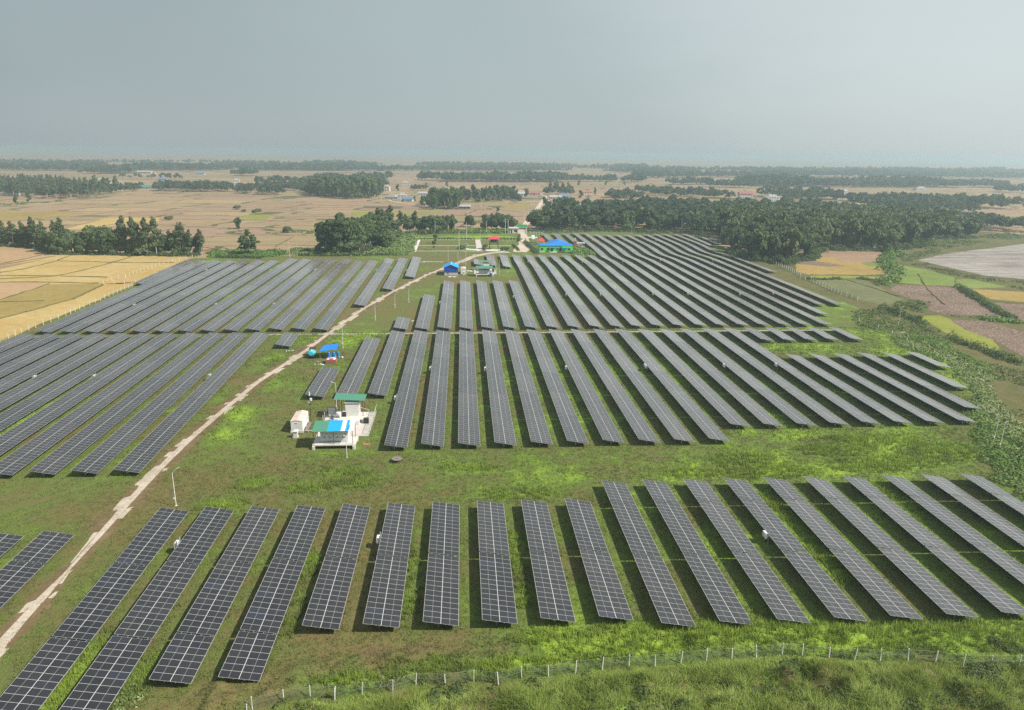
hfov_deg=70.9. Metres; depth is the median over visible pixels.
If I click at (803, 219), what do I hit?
bamboo clump
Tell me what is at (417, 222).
broadleaf tree
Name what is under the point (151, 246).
broadleaf tree
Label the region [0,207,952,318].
bund ridges
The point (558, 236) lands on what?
solar panel row
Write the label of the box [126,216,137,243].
slender tree
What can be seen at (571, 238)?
solar panel row
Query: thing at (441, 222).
broadleaf tree
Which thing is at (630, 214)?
broadleaf tree
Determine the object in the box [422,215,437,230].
broadleaf tree
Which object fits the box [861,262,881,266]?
field
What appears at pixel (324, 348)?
tarp canopy
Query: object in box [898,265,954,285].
field
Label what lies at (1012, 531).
solar panel row
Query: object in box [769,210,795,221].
bamboo clump
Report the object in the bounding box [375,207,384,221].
slender tree
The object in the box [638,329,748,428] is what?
solar panel row
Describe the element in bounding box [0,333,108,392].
solar panel row
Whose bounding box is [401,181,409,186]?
house
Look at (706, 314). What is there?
solar panel row
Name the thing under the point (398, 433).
solar panel row
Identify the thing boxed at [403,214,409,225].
slender tree
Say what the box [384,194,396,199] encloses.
house
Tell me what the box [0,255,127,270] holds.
field
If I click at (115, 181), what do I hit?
slender tree
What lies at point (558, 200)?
tall tree
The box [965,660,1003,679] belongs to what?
shrub
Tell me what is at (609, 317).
solar panel row
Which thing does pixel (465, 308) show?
solar panel row
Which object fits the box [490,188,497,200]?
tall tree
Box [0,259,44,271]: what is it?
field
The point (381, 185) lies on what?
tall tree
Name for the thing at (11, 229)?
slender tree
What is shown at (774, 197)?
house
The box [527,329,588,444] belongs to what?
solar panel row
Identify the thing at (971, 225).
bamboo clump
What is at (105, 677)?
solar panel row
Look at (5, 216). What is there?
field
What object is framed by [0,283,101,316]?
field
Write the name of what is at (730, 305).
solar panel row
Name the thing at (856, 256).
field
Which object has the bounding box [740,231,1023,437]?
meadow
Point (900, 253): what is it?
hedge
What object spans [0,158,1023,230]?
distant woods
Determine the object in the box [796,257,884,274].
field
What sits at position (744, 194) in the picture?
house
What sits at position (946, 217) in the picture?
bamboo clump
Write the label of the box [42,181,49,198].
slender tree
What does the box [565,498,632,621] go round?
solar panel row
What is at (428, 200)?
tall tree
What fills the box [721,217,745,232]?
bamboo clump
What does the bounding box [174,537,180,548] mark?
inverter
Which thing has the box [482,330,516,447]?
solar panel row
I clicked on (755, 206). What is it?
bamboo clump
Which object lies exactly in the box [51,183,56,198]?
slender tree
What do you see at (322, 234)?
tall tree
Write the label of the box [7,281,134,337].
boundary fence
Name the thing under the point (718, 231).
bamboo clump
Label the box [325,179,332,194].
tall tree
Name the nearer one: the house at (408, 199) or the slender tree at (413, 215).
the slender tree at (413, 215)
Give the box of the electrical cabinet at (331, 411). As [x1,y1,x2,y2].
[327,407,336,416]
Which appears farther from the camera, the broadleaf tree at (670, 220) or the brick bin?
the broadleaf tree at (670, 220)
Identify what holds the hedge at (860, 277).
on the meadow
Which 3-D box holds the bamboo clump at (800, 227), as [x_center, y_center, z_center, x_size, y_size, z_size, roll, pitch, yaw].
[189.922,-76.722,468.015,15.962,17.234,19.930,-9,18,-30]
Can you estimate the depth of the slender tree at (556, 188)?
999.73 m
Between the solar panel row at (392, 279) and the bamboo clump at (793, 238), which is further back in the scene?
the bamboo clump at (793, 238)
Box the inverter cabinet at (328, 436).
[320,431,349,441]
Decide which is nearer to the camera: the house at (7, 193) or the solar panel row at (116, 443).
the solar panel row at (116, 443)
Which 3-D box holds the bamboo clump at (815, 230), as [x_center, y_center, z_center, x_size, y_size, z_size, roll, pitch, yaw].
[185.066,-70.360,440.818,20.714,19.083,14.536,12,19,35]
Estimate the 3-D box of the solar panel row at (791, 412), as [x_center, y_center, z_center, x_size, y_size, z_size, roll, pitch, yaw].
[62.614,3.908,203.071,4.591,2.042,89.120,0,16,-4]
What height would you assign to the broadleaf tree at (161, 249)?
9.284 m
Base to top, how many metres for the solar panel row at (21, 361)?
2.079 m
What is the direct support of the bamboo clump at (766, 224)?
on the ground at (213, 208)
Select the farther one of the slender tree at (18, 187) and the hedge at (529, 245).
the slender tree at (18, 187)
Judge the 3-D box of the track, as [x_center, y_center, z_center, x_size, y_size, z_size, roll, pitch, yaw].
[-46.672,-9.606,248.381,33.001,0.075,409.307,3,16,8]
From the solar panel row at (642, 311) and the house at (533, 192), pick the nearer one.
the solar panel row at (642, 311)
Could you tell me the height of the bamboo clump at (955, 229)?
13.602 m
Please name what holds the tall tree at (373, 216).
on the ground at (213, 208)
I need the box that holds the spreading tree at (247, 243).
[237,229,259,252]
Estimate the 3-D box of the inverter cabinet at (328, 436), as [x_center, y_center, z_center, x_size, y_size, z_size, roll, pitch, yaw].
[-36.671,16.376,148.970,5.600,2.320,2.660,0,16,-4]
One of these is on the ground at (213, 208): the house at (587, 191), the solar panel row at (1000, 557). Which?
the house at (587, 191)
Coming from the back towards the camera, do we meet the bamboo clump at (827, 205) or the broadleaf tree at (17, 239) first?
the bamboo clump at (827, 205)
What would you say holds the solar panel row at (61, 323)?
on the site turf
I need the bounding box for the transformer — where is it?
[333,410,345,417]
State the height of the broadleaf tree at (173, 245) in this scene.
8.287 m
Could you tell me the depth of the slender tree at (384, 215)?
486.74 m
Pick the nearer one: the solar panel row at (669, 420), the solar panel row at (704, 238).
the solar panel row at (669, 420)
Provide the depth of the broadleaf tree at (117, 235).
405.31 m
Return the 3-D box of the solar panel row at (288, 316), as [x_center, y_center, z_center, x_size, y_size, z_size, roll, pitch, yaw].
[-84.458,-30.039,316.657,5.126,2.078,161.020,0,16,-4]
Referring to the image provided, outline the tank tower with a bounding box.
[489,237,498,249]
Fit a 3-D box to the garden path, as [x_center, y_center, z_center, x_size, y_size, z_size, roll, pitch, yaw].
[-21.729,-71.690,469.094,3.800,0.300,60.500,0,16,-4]
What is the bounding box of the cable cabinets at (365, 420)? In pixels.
[338,417,368,424]
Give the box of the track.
[0,251,509,656]
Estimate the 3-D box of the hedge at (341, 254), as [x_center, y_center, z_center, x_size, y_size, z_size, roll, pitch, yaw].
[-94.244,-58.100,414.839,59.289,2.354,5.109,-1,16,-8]
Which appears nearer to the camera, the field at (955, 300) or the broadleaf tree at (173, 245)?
the field at (955, 300)
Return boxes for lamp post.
[172,467,178,505]
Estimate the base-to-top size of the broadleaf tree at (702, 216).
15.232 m
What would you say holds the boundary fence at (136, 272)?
on the field at (23, 321)
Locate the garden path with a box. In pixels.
[475,239,481,250]
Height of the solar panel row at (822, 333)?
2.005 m
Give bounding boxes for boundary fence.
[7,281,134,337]
[103,254,192,283]
[246,643,1023,709]
[742,249,857,299]
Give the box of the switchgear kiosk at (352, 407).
[344,400,360,415]
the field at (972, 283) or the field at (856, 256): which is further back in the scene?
the field at (856, 256)
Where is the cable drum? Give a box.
[392,456,401,463]
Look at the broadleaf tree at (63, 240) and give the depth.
404.96 m
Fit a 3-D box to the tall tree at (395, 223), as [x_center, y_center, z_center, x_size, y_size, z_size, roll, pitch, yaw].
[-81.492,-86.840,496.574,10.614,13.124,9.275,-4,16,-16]
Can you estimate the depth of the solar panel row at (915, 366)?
201.10 m
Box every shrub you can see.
[164,216,173,219]
[282,226,291,232]
[661,696,671,709]
[732,680,763,702]
[952,676,983,706]
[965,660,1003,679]
[987,634,1023,652]
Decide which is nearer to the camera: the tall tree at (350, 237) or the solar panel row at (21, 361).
the solar panel row at (21, 361)
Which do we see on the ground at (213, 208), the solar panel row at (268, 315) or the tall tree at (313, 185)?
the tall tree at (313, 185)
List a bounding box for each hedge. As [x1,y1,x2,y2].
[214,254,262,258]
[296,252,397,255]
[420,237,473,238]
[480,237,521,239]
[523,240,539,253]
[806,276,844,279]
[857,276,873,280]
[874,272,902,286]
[875,259,907,275]
[876,247,901,262]
[878,302,930,324]
[893,249,907,257]
[946,330,1023,365]
[953,283,1018,318]
[979,314,1023,323]
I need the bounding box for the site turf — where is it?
[0,231,1023,709]
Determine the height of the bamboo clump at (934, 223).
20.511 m
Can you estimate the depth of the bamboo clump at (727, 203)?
676.44 m
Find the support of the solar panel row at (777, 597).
on the site turf
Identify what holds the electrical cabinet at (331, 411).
on the yard slab at (362, 428)
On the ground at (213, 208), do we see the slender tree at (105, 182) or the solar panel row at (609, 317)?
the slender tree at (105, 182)
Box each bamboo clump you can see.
[233,217,240,228]
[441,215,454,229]
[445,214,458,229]
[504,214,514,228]
[712,216,722,234]
[714,210,737,238]
[716,232,725,244]
[721,201,735,206]
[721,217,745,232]
[722,209,749,223]
[727,226,748,251]
[735,232,753,255]
[736,199,746,204]
[740,202,751,208]
[741,219,765,251]
[742,216,752,224]
[744,212,768,223]
[745,228,769,259]
[750,204,762,209]
[759,221,769,226]
[764,219,797,235]
[766,231,786,260]
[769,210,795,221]
[774,254,783,262]
[779,200,795,207]
[779,226,806,259]
[785,206,795,211]
[789,210,805,218]
[791,215,816,225]
[797,224,809,248]
[802,224,831,242]
[804,209,819,218]
[810,233,832,247]
[811,205,825,212]
[814,216,838,246]
[819,209,829,216]
[822,202,836,208]
[826,212,838,220]
[829,219,848,247]
[838,217,864,247]
[839,211,854,220]
[841,209,859,213]
[841,212,872,247]
[861,210,872,214]
[862,212,875,242]
[863,220,887,248]
[876,214,890,222]
[876,218,905,246]
[885,222,905,245]
[888,216,910,232]
[891,212,900,222]
[896,213,913,222]
[900,217,928,244]
[905,204,921,211]
[905,212,927,242]
[921,213,946,239]
[930,206,950,213]
[934,212,949,230]
[939,213,954,233]
[946,221,963,237]
[948,209,961,213]
[951,214,965,226]
[963,217,978,235]
[967,213,983,220]
[973,219,991,232]
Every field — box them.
[0,211,80,220]
[0,246,52,264]
[0,246,190,341]
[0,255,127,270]
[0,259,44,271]
[0,282,46,297]
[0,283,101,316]
[68,218,158,228]
[124,209,192,215]
[240,215,270,219]
[351,212,418,215]
[419,210,442,212]
[500,204,528,207]
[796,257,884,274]
[800,261,843,266]
[810,275,878,278]
[811,279,903,304]
[821,250,881,261]
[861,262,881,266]
[890,285,999,315]
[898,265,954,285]
[918,244,1023,278]
[918,315,998,350]
[951,320,1023,356]
[956,279,1004,288]
[973,289,1023,301]
[996,303,1023,320]
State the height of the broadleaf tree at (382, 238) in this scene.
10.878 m
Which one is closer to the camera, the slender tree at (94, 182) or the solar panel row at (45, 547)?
the solar panel row at (45, 547)
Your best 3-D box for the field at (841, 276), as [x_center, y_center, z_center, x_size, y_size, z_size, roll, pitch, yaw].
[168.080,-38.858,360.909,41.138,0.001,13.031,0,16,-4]
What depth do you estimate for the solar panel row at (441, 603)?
103.06 m
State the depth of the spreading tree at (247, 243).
408.04 m
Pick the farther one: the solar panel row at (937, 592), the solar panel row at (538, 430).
the solar panel row at (538, 430)
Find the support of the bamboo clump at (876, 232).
on the meadow
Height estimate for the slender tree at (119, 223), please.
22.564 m
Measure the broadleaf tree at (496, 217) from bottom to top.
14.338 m
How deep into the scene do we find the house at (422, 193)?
977.67 m
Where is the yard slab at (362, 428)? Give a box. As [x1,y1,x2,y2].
[316,412,375,436]
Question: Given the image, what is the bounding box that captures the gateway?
[512,225,526,233]
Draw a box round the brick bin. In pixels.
[325,357,336,363]
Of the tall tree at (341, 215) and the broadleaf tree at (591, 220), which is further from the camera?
the broadleaf tree at (591, 220)
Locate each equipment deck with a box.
[312,436,358,449]
[333,412,365,421]
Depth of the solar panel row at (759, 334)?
239.81 m
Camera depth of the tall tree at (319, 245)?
422.69 m
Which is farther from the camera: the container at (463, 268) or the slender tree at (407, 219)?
the slender tree at (407, 219)
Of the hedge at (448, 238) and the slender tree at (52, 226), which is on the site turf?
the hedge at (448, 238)
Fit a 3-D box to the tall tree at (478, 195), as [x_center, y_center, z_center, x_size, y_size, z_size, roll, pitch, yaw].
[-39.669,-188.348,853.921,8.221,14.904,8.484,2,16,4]
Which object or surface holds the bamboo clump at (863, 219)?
on the ground at (213, 208)
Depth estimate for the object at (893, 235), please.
469.71 m
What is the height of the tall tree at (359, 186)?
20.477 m
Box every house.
[1,191,20,194]
[136,170,152,173]
[140,185,157,188]
[233,178,239,183]
[384,185,390,190]
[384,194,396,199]
[397,193,406,200]
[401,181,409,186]
[404,197,413,201]
[418,191,427,195]
[458,204,470,208]
[509,227,518,232]
[529,191,540,194]
[549,195,561,199]
[581,190,591,193]
[737,191,752,198]
[763,194,781,201]
[841,189,849,199]
[913,187,928,189]
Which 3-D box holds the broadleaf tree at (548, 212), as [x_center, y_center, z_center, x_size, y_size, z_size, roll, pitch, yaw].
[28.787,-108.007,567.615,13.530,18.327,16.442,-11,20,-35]
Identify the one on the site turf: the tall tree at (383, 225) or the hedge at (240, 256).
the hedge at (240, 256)
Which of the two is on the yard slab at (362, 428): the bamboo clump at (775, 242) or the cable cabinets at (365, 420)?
the cable cabinets at (365, 420)
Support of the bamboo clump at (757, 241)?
on the meadow
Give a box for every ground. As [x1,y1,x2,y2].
[0,149,1023,371]
[108,617,1023,709]
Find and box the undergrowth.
[0,227,978,265]
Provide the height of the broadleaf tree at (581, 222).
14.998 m
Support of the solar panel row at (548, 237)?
on the site turf
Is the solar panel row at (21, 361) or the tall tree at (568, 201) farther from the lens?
the tall tree at (568, 201)
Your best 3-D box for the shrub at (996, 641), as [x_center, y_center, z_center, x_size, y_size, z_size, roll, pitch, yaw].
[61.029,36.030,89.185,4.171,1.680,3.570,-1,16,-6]
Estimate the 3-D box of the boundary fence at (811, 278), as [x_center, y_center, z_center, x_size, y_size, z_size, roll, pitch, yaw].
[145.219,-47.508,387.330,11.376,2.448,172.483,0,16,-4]
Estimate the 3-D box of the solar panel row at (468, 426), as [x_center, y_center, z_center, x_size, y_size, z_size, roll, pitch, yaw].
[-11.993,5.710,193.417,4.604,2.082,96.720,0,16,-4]
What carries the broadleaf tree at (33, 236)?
on the ground at (213, 208)
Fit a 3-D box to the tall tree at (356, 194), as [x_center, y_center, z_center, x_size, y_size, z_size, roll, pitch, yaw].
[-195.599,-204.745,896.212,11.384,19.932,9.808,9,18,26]
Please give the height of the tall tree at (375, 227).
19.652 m
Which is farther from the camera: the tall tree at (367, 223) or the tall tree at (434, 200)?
the tall tree at (434, 200)
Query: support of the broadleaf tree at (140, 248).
on the ground at (213, 208)
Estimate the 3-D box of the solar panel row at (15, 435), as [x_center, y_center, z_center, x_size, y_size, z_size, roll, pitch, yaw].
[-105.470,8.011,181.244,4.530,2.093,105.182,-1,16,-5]
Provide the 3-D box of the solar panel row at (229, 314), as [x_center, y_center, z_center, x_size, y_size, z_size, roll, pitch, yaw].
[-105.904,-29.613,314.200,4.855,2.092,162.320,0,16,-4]
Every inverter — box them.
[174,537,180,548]
[376,532,380,543]
[762,527,769,544]
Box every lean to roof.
[312,420,355,443]
[333,393,366,413]
[476,266,492,273]
[478,260,491,265]
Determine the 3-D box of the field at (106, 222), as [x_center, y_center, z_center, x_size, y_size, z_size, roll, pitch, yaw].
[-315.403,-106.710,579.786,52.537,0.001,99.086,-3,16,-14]
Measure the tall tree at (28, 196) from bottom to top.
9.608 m
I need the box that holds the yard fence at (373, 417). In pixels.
[324,405,376,435]
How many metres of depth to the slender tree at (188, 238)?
405.11 m
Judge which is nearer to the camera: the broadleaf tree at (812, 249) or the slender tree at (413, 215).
the broadleaf tree at (812, 249)
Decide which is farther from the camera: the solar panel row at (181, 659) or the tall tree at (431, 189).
the tall tree at (431, 189)
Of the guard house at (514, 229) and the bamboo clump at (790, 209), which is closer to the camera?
the guard house at (514, 229)
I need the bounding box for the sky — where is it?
[0,0,1023,160]
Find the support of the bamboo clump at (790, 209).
on the ground at (213, 208)
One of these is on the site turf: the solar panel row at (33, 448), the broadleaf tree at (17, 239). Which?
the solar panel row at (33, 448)
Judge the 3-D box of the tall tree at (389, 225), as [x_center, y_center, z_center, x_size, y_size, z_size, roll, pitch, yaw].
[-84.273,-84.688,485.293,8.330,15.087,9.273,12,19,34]
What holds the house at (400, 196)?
on the ground at (213, 208)
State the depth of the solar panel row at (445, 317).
277.10 m
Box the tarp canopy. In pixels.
[319,343,338,356]
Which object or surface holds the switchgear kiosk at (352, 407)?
on the equipment deck at (362, 415)
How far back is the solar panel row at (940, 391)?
190.54 m
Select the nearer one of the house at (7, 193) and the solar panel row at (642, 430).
the solar panel row at (642, 430)
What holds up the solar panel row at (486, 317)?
on the site turf
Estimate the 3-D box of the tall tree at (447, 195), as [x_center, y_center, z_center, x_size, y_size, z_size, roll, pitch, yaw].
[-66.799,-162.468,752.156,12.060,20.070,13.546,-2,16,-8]
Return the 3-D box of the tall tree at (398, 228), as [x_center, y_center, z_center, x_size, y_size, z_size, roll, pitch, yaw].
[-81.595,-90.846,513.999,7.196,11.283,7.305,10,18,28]
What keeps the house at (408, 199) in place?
on the ground at (213, 208)
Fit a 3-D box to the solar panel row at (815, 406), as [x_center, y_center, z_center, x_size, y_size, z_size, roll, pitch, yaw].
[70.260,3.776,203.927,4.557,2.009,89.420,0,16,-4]
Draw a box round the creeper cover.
[113,228,1023,709]
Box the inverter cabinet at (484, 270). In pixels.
[479,268,489,273]
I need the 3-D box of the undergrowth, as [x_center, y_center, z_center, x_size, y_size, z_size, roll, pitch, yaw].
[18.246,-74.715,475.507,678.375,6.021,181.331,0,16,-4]
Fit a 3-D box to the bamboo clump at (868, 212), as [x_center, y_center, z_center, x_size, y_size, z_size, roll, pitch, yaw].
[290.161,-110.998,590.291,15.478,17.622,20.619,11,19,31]
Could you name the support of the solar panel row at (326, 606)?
on the site turf
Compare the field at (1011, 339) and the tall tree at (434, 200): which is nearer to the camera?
the field at (1011, 339)
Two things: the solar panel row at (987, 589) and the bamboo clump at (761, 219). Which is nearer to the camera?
the solar panel row at (987, 589)
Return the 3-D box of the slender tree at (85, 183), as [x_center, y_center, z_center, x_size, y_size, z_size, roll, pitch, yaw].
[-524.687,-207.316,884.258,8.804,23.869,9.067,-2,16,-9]
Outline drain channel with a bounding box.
[270,330,832,334]
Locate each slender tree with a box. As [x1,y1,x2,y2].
[0,220,5,245]
[5,221,17,243]
[8,178,15,194]
[15,182,22,193]
[17,220,24,231]
[25,216,36,247]
[36,221,46,232]
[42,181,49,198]
[49,220,57,232]
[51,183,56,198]
[54,217,66,251]
[65,178,73,197]
[74,181,79,197]
[81,177,88,188]
[91,178,97,193]
[103,178,108,193]
[112,175,118,186]
[113,215,126,238]
[119,228,127,254]
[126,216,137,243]
[131,221,141,244]
[138,217,149,254]
[147,216,161,254]
[165,230,172,249]
[172,222,185,253]
[176,222,184,252]
[184,229,193,246]
[196,230,204,255]
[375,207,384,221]
[380,208,388,219]
[385,205,394,224]
[396,210,405,225]
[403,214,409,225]
[411,210,417,221]
[553,181,558,190]
[560,182,564,193]
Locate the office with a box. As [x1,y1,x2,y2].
[538,239,572,252]
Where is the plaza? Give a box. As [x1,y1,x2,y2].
[466,248,504,251]
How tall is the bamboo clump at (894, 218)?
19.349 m
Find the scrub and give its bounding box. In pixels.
[0,199,1023,456]
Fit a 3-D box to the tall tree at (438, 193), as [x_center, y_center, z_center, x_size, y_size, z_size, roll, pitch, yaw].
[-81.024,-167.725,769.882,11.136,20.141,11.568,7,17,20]
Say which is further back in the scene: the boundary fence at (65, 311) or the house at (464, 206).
the house at (464, 206)
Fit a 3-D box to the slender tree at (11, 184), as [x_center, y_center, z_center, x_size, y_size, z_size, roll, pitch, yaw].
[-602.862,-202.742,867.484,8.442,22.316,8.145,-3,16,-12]
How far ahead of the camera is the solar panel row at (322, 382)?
185.01 m
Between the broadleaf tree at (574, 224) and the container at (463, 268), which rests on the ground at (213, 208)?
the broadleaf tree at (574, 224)
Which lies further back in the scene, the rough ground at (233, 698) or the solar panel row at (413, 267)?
the solar panel row at (413, 267)
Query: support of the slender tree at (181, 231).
on the ground at (213, 208)
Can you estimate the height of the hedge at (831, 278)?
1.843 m
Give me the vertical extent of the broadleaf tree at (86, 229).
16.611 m
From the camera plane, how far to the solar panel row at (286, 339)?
225.82 m
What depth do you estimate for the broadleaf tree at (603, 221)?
578.67 m
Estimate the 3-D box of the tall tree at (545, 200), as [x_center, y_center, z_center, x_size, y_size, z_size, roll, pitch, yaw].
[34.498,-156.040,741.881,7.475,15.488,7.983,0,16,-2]
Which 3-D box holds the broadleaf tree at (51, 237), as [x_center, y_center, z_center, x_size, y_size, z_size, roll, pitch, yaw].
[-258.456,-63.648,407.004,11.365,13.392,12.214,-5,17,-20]
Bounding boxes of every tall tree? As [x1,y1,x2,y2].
[13,194,18,202]
[25,193,31,201]
[307,178,313,193]
[310,180,319,194]
[314,221,325,248]
[314,233,323,250]
[315,184,323,195]
[316,223,334,251]
[322,174,328,182]
[322,219,343,250]
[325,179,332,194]
[325,217,351,252]
[331,180,342,196]
[331,181,340,197]
[335,212,345,240]
[337,223,356,250]
[341,179,352,198]
[349,221,362,250]
[351,183,358,198]
[351,217,366,231]
[352,176,359,181]
[356,182,363,198]
[356,222,367,249]
[359,216,375,245]
[363,212,376,220]
[364,181,372,197]
[364,215,377,244]
[370,181,377,195]
[373,221,380,235]
[377,181,383,192]
[378,220,387,231]
[381,219,394,231]
[391,220,401,236]
[394,222,401,233]
[419,195,425,205]
[425,195,431,207]
[429,187,437,194]
[431,195,437,209]
[433,189,441,206]
[438,191,446,207]
[443,190,453,208]
[453,191,461,208]
[475,190,481,202]
[482,188,489,200]
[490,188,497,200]
[495,187,501,199]
[497,192,502,200]
[503,189,508,199]
[542,196,547,208]
[555,196,562,205]
[562,197,572,205]
[572,200,578,205]
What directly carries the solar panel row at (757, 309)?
on the site turf
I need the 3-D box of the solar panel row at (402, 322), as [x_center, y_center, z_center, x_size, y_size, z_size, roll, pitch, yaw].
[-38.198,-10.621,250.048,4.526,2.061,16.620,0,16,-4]
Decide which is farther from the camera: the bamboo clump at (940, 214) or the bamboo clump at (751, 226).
the bamboo clump at (940, 214)
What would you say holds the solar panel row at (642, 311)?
on the site turf
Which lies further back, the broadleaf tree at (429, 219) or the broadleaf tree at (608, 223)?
the broadleaf tree at (608, 223)
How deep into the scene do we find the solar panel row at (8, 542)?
109.16 m
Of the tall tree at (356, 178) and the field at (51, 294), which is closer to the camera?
the field at (51, 294)
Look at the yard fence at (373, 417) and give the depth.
162.11 m
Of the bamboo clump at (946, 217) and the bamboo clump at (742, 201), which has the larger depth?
the bamboo clump at (742, 201)
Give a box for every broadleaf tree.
[0,226,15,243]
[2,228,19,243]
[12,233,20,242]
[18,225,38,246]
[32,232,46,245]
[33,230,50,247]
[43,232,65,252]
[54,229,76,253]
[62,232,75,250]
[73,236,87,253]
[74,231,88,251]
[80,225,94,251]
[87,226,101,252]
[89,229,113,250]
[94,225,117,251]
[103,231,124,253]
[111,232,123,252]
[123,239,135,252]
[132,237,149,253]
[146,237,159,251]
[155,245,167,251]
[156,234,171,251]
[166,234,177,249]
[170,242,181,252]
[180,238,193,252]
[191,237,202,253]
[370,231,390,246]
[377,229,396,243]
[402,217,414,229]
[412,218,424,231]
[416,216,433,229]
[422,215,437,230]
[432,216,448,229]
[465,215,475,226]
[480,213,491,227]
[489,212,503,228]
[497,214,508,227]
[506,218,517,227]
[526,209,547,226]
[536,215,550,227]
[540,207,556,227]
[550,213,564,228]
[566,216,579,227]
[573,212,584,225]
[584,214,600,227]
[598,211,606,224]
[604,212,618,225]
[615,213,631,228]
[623,210,636,229]
[643,217,656,230]
[657,214,665,228]
[664,212,678,230]
[689,214,705,231]
[725,226,738,237]
[763,247,771,256]
[800,237,817,255]
[802,233,818,256]
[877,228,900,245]
[883,243,891,250]
[935,222,945,234]
[941,221,959,234]
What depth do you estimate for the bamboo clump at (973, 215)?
592.28 m
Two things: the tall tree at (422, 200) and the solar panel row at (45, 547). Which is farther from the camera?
the tall tree at (422, 200)
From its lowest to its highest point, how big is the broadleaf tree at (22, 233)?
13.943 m
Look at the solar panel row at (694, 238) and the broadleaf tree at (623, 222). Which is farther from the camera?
the broadleaf tree at (623, 222)
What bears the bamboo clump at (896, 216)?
on the ground at (213, 208)
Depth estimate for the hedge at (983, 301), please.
299.18 m
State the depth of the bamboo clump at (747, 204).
659.80 m
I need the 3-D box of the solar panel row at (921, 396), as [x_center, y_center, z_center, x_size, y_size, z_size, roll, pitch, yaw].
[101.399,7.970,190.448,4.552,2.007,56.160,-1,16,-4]
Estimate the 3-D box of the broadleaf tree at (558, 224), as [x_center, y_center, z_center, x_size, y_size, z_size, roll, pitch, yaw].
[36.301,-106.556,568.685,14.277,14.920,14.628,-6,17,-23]
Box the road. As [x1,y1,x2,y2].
[513,190,546,251]
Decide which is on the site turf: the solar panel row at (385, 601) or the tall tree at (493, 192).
the solar panel row at (385, 601)
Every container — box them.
[290,410,311,432]
[460,266,466,273]
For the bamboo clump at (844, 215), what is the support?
on the ground at (213, 208)
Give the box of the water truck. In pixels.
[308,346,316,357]
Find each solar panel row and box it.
[0,332,177,454]
[0,332,200,477]
[0,333,36,351]
[0,333,61,363]
[0,333,85,377]
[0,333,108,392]
[0,333,131,409]
[0,333,154,430]
[0,508,188,709]
[0,531,73,607]
[0,533,23,556]
[29,332,223,476]
[36,260,207,332]
[59,507,233,709]
[60,260,221,333]
[72,332,246,475]
[84,260,235,332]
[107,260,250,333]
[114,332,269,474]
[131,260,264,332]
[134,260,192,284]
[149,506,279,683]
[154,260,279,332]
[176,258,296,331]
[201,258,310,331]
[218,505,324,681]
[223,258,323,331]
[246,258,336,331]
[269,258,350,331]
[276,332,298,348]
[291,260,363,329]
[302,503,369,630]
[305,366,338,398]
[314,260,377,331]
[337,337,379,393]
[354,258,393,305]
[363,502,414,628]
[368,330,404,397]
[383,258,407,289]
[384,330,427,449]
[394,317,409,330]
[405,256,420,277]
[415,294,434,329]
[421,330,449,446]
[423,501,459,626]
[438,280,453,329]
[458,330,479,447]
[460,280,472,329]
[474,259,481,265]
[476,280,494,328]
[477,500,517,625]
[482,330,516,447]
[486,254,496,265]
[493,280,515,327]
[499,254,510,267]
[505,329,552,445]
[509,280,537,329]
[512,254,558,328]
[521,499,575,622]
[525,254,580,327]
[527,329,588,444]
[537,254,601,328]
[542,233,552,240]
[549,329,623,442]
[550,255,622,327]
[553,233,564,240]
[562,255,643,326]
[563,233,583,246]
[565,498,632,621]
[571,232,706,325]
[571,329,659,444]
[574,254,663,327]
[583,233,727,325]
[587,254,684,327]
[594,234,747,325]
[594,329,694,443]
[601,480,695,626]
[604,234,768,326]
[614,234,789,325]
[615,328,728,441]
[624,234,810,325]
[634,234,831,325]
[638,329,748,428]
[642,479,750,624]
[644,234,828,315]
[654,234,824,306]
[660,329,781,427]
[661,233,842,306]
[674,234,775,271]
[680,328,814,426]
[683,479,809,623]
[684,234,713,246]
[699,236,718,243]
[702,328,848,425]
[723,327,879,425]
[724,478,866,621]
[743,327,773,341]
[763,477,921,618]
[765,327,795,341]
[786,327,817,341]
[786,354,912,425]
[803,476,978,618]
[808,327,837,341]
[811,354,943,424]
[829,327,862,340]
[834,353,975,423]
[842,475,1023,616]
[857,352,980,410]
[882,352,967,388]
[883,475,1023,583]
[906,351,949,369]
[921,474,1023,545]
[960,473,1023,517]
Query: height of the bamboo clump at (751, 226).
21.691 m
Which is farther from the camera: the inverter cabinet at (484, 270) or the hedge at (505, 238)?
the hedge at (505, 238)
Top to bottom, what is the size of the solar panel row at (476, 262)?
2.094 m
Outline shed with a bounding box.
[443,262,458,274]
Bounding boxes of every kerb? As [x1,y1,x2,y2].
[417,245,475,245]
[419,239,472,239]
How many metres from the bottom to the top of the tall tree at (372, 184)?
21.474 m
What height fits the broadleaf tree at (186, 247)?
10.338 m
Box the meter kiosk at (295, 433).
[292,429,298,437]
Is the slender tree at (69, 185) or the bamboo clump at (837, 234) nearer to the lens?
the bamboo clump at (837, 234)

